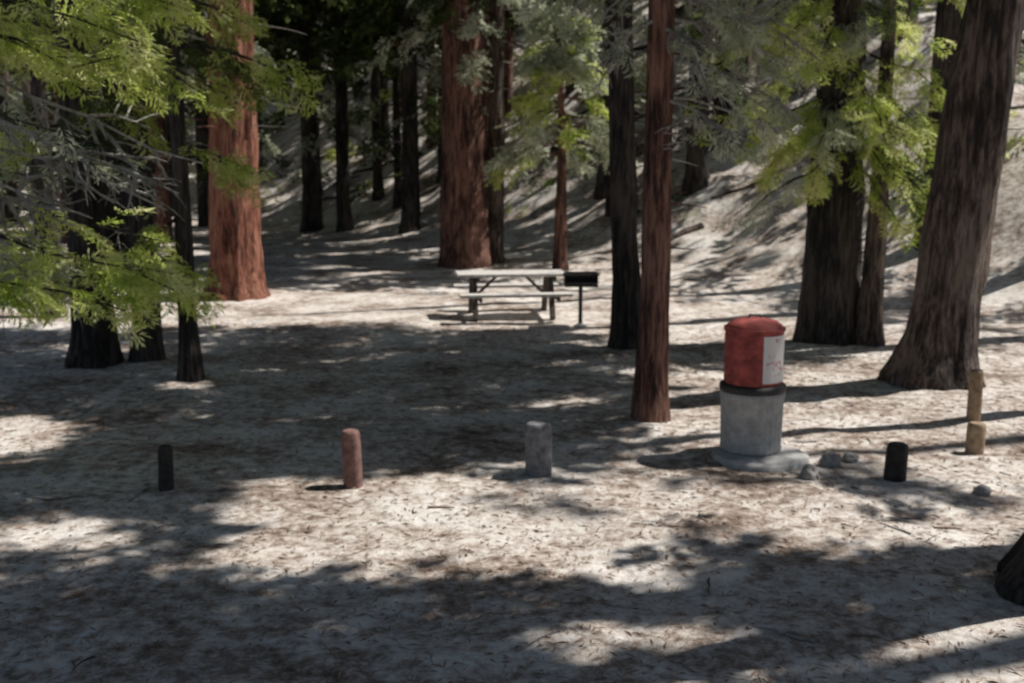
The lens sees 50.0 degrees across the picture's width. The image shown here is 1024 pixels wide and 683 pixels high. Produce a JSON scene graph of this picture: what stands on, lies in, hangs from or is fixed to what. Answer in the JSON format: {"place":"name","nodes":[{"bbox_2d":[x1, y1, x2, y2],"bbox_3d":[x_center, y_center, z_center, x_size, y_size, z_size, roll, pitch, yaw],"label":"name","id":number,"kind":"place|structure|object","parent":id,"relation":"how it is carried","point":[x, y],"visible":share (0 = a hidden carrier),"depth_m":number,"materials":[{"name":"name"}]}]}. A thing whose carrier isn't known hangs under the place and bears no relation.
{"place":"outdoors","nodes":[
{"label":"outdoors","id":0,"kind":"place"},
{"bbox_2d":[0,0,1023,682],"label":"ground","id":1,"kind":"structure","parent":0,"point":[374,268],"depth_m":9.81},
{"bbox_2d":[0,0,50,21],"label":"conifer tree","id":2,"kind":"object","parent":1,"relation":"on","point":[19,6],"visible":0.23,"depth_m":24.04,"materials":[{"name":"green plant"}]},
{"bbox_2d":[27,0,67,317],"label":"conifer tree","id":3,"kind":"object","parent":1,"relation":"on","point":[37,87],"visible":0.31,"depth_m":19.02,"materials":[{"name":"brown plant"}]},
{"bbox_2d":[0,0,170,368],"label":"conifer tree","id":4,"kind":"object","parent":1,"relation":"on","point":[93,347],"visible":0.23,"depth_m":14.65,"materials":[{"name":"green plant"}]},
{"bbox_2d":[0,0,206,268],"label":"conifer tree","id":5,"kind":"object","parent":1,"relation":"on","point":[110,212],"visible":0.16,"depth_m":27.50,"materials":[{"name":"red plant"}]},
{"bbox_2d":[0,0,236,348],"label":"conifer tree","id":6,"kind":"object","parent":1,"relation":"on","point":[42,265],"visible":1,"depth_m":9.36,"materials":[{"name":"green plant"}]},
{"bbox_2d":[43,0,207,165],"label":"conifer tree","id":7,"kind":"object","parent":1,"relation":"on","point":[191,145],"visible":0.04,"depth_m":36.34,"materials":[{"name":"green plant"}]},
{"bbox_2d":[29,0,268,362],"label":"conifer tree","id":8,"kind":"object","parent":1,"relation":"on","point":[153,349],"visible":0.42,"depth_m":14.85,"materials":[{"name":"green plant"}]},
{"bbox_2d":[0,0,304,252],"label":"conifer tree","id":9,"kind":"object","parent":1,"relation":"on","point":[123,197],"visible":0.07,"depth_m":32.13,"materials":[{"name":"red plant"}]},
{"bbox_2d":[158,444,173,491],"bbox_3d":[-2.939,1.167,9.320,0.146,0.583,0.131,0,10,0],"label":"wooden bollard post","id":10,"kind":"object","parent":1,"relation":"on","point":[165,470],"visible":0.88,"depth_m":9.26,"materials":[{"name":"black wood"}]},
{"bbox_2d":[76,0,324,381],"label":"conifer tree","id":11,"kind":"object","parent":1,"relation":"on","point":[190,367],"visible":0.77,"depth_m":13.46,"materials":[{"name":"green plant"}]},
{"bbox_2d":[154,0,308,181],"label":"conifer tree","id":12,"kind":"object","parent":1,"relation":"on","point":[281,41],"visible":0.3,"depth_m":36.77,"materials":[{"name":"green plant"}]},
{"bbox_2d":[159,0,306,301],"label":"cedar tree","id":13,"kind":"object","parent":1,"relation":"on","point":[236,263],"visible":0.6,"depth_m":21.97,"materials":[{"name":"red plant"}]},
{"bbox_2d":[164,0,333,162],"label":"conifer tree","id":14,"kind":"object","parent":1,"relation":"on","point":[281,35],"visible":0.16,"depth_m":39.48,"materials":[{"name":"green plant"}]},
{"bbox_2d":[257,0,371,195],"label":"conifer tree","id":15,"kind":"object","parent":1,"relation":"on","point":[273,114],"visible":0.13,"depth_m":45.05,"materials":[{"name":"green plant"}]},
{"bbox_2d":[253,0,392,232],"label":"conifer tree","id":16,"kind":"object","parent":1,"relation":"on","point":[312,218],"visible":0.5,"depth_m":39.35,"materials":[{"name":"green plant"}]},
{"bbox_2d":[264,0,432,231],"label":"conifer tree","id":17,"kind":"object","parent":1,"relation":"on","point":[343,205],"visible":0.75,"depth_m":38.06,"materials":[{"name":"green plant"}]},
{"bbox_2d":[341,428,362,488],"bbox_3d":[-1.381,1.108,9.515,0.183,0.704,0.166,0,10,0],"label":"wooden bollard post","id":18,"kind":"object","parent":1,"relation":"on","point":[351,458],"visible":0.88,"depth_m":9.44,"materials":[{"name":"red wood"}]},
{"bbox_2d":[304,0,437,209],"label":"conifer tree","id":19,"kind":"object","parent":1,"relation":"on","point":[397,198],"visible":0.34,"depth_m":40.14,"materials":[{"name":"black plant"}]},
{"bbox_2d":[328,2,437,201],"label":"conifer tree","id":20,"kind":"object","parent":1,"relation":"on","point":[373,100],"visible":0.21,"depth_m":42.06,"materials":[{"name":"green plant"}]},
{"bbox_2d":[308,0,506,233],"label":"conifer tree","id":21,"kind":"object","parent":1,"relation":"on","point":[410,221],"visible":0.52,"depth_m":36.15,"materials":[{"name":"green plant"}]},
{"bbox_2d":[327,0,567,269],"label":"conifer tree","id":22,"kind":"object","parent":1,"relation":"on","point":[464,237],"visible":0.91,"depth_m":27.61,"materials":[{"name":"red plant"}]},
{"bbox_2d":[0,0,918,243],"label":"distant forest","id":23,"kind":"object","parent":1,"relation":"on","point":[201,136],"visible":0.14,"depth_m":38.73,"materials":[{"name":"green plant"}]},
{"bbox_2d":[417,0,575,182],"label":"conifer tree","id":24,"kind":"object","parent":1,"relation":"on","point":[508,21],"visible":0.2,"depth_m":41.02,"materials":[{"name":"black plant"}]},
{"bbox_2d":[413,0,608,263],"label":"conifer tree","id":25,"kind":"object","parent":1,"relation":"on","point":[495,199],"visible":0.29,"depth_m":28.44,"materials":[{"name":"red plant"}]},
{"bbox_2d":[0,321,1023,682],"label":"forest litter","id":26,"kind":"object","parent":1,"relation":"on","point":[422,647],"visible":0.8,"depth_m":8.71,"materials":[{"name":"beige soil"}]},
{"bbox_2d":[453,269,572,320],"bbox_3d":[-0.020,-0.843,19.732,1.950,0.812,1.756,-1,10,-7],"label":"picnic table","id":27,"kind":"object","parent":1,"relation":"on","point":[475,296],"visible":0.89,"depth_m":19.41,"materials":[{"name":"grey wood"}]},
{"bbox_2d":[525,420,551,477],"bbox_3d":[0.238,1.057,9.866,0.243,0.670,0.250,0,10,0],"label":"wooden bollard post","id":28,"kind":"object","parent":1,"relation":"on","point":[538,448],"visible":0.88,"depth_m":9.76,"materials":[{"name":"grey wood"}]},
{"bbox_2d":[480,0,638,270],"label":"young conifer tree","id":29,"kind":"object","parent":1,"relation":"on","point":[560,62],"visible":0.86,"depth_m":26.40,"materials":[{"name":"green plant"}]},
{"bbox_2d":[563,272,599,327],"bbox_3d":[1.170,-0.605,18.693,0.620,1.130,0.549,0,10,0],"label":"barbecue grill","id":30,"kind":"object","parent":1,"relation":"on","point":[580,280],"visible":0.96,"depth_m":18.72,"materials":[{"name":"black metal"}]},
{"bbox_2d":[515,0,686,199],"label":"conifer tree","id":31,"kind":"object","parent":1,"relation":"on","point":[599,192],"visible":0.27,"depth_m":32.95,"materials":[{"name":"red plant"}]},
{"bbox_2d":[188,0,1023,221],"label":"undergrowth shrubs","id":32,"kind":"object","parent":1,"relation":"on","point":[332,153],"visible":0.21,"depth_m":39.02,"materials":[{"name":"green plant"}]},
{"bbox_2d":[598,0,687,349],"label":"conifer tree","id":33,"kind":"object","parent":1,"relation":"on","point":[626,294],"visible":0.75,"depth_m":15.83,"materials":[{"name":"red plant"}]},
{"bbox_2d":[510,0,837,422],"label":"conifer tree","id":34,"kind":"object","parent":1,"relation":"on","point":[650,402],"visible":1,"depth_m":11.31,"materials":[{"name":"red plant"}]},
{"bbox_2d":[547,0,811,195],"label":"conifer tree","id":35,"kind":"object","parent":1,"relation":"on","point":[696,178],"visible":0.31,"depth_m":30.31,"materials":[{"name":"red plant"}]},
{"bbox_2d":[711,445,809,472],"bbox_3d":[2.330,1.103,10.324,0.920,0.110,0.920,0,10,0],"label":"concrete pad","id":36,"kind":"object","parent":1,"relation":"on","point":[786,458],"visible":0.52,"depth_m":10.06,"materials":[{"name":"grey concrete"}]},
{"bbox_2d":[719,314,786,455],"bbox_3d":[2.270,0.380,10.355,0.624,1.299,0.624,0,10,0],"label":"trash can","id":37,"kind":"object","parent":36,"relation":"on","point":[752,386],"visible":1,"depth_m":10.14,"materials":[{"name":"metal"}]},
{"bbox_2d":[800,464,818,480],"bbox_3d":[2.615,1.172,9.671,0.167,0.190,0.212,0,10,0],"label":"rock","id":38,"kind":"object","parent":1,"relation":"on","point":[809,472],"visible":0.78,"depth_m":9.62,"materials":[{"name":"stone"}]},
{"bbox_2d":[818,451,840,467],"bbox_3d":[2.924,1.102,10.074,0.218,0.188,0.209,-4,10,-25],"label":"rock","id":39,"kind":"object","parent":1,"relation":"on","point":[829,459],"visible":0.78,"depth_m":10.00,"materials":[{"name":"stone"}]},
{"bbox_2d":[698,0,965,345],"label":"conifer tree","id":40,"kind":"object","parent":1,"relation":"on","point":[835,139],"visible":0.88,"depth_m":15.86,"materials":[{"name":"green plant"}]},
{"bbox_2d":[841,452,858,462],"bbox_3d":[3.148,1.091,10.223,0.175,0.117,0.182,0,10,0],"label":"rock","id":41,"kind":"object","parent":1,"relation":"on","point":[848,457],"visible":0.92,"depth_m":10.16,"materials":[{"name":"stone"}]},
{"bbox_2d":[854,0,896,346],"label":"conifer tree","id":42,"kind":"object","parent":1,"relation":"on","point":[868,324],"visible":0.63,"depth_m":16.31,"materials":[{"name":"red plant"}]},
{"bbox_2d":[883,441,908,481],"bbox_3d":[3.390,1.158,9.727,0.209,0.537,0.198,0,10,0],"label":"wooden bollard post","id":43,"kind":"object","parent":1,"relation":"on","point":[896,463],"visible":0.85,"depth_m":9.64,"materials":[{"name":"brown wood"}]},
{"bbox_2d":[878,0,1023,390],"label":"conifer tree","id":44,"kind":"object","parent":1,"relation":"on","point":[936,348],"visible":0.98,"depth_m":13.34,"materials":[{"name":"red plant"}]},
{"bbox_2d":[883,0,1023,250],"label":"conifer tree","id":45,"kind":"object","parent":1,"relation":"on","point":[948,17],"visible":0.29,"depth_m":23.14,"materials":[{"name":"red plant"}]},
{"bbox_2d":[965,421,986,454],"bbox_3d":[4.498,1.034,10.677,0.176,0.504,0.173,6,11,33],"label":"wooden bollard post","id":46,"kind":"object","parent":1,"relation":"on","point":[975,437],"visible":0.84,"depth_m":10.60,"materials":[{"name":"beige wood"}]},
{"bbox_2d":[966,369,983,421],"bbox_3d":[5.001,0.681,11.877,0.152,0.760,0.162,0,10,0],"label":"wooden bollard post","id":47,"kind":"object","parent":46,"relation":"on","point":[974,399],"visible":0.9,"depth_m":11.80,"materials":[{"name":"beige wood"}]},
{"bbox_2d":[973,484,991,495],"bbox_3d":[4.002,1.273,9.344,0.149,0.111,0.148,5,11,27],"label":"rock","id":48,"kind":"object","parent":1,"relation":"on","point":[982,489],"visible":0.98,"depth_m":9.30,"materials":[{"name":"stone"}]},
{"bbox_2d":[994,532,1023,605],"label":"conifer tree","id":49,"kind":"object","parent":1,"relation":"on","point":[1009,584],"visible":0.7,"depth_m":7.07,"materials":[{"name":"red plant"}]},
{"bbox_2d":[1015,55,1023,83],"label":"conifer tree","id":50,"kind":"object","parent":1,"relation":"on","point":[1021,70],"visible":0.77,"depth_m":22.96,"materials":[{"name":"green plant"}]},
{"bbox_2d":[285,0,1023,240],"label":"fallen logs","id":51,"kind":"object","parent":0,"point":[692,228],"visible":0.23,"depth_m":37.29,"materials":[{"name":"brown wood"}]}
]}

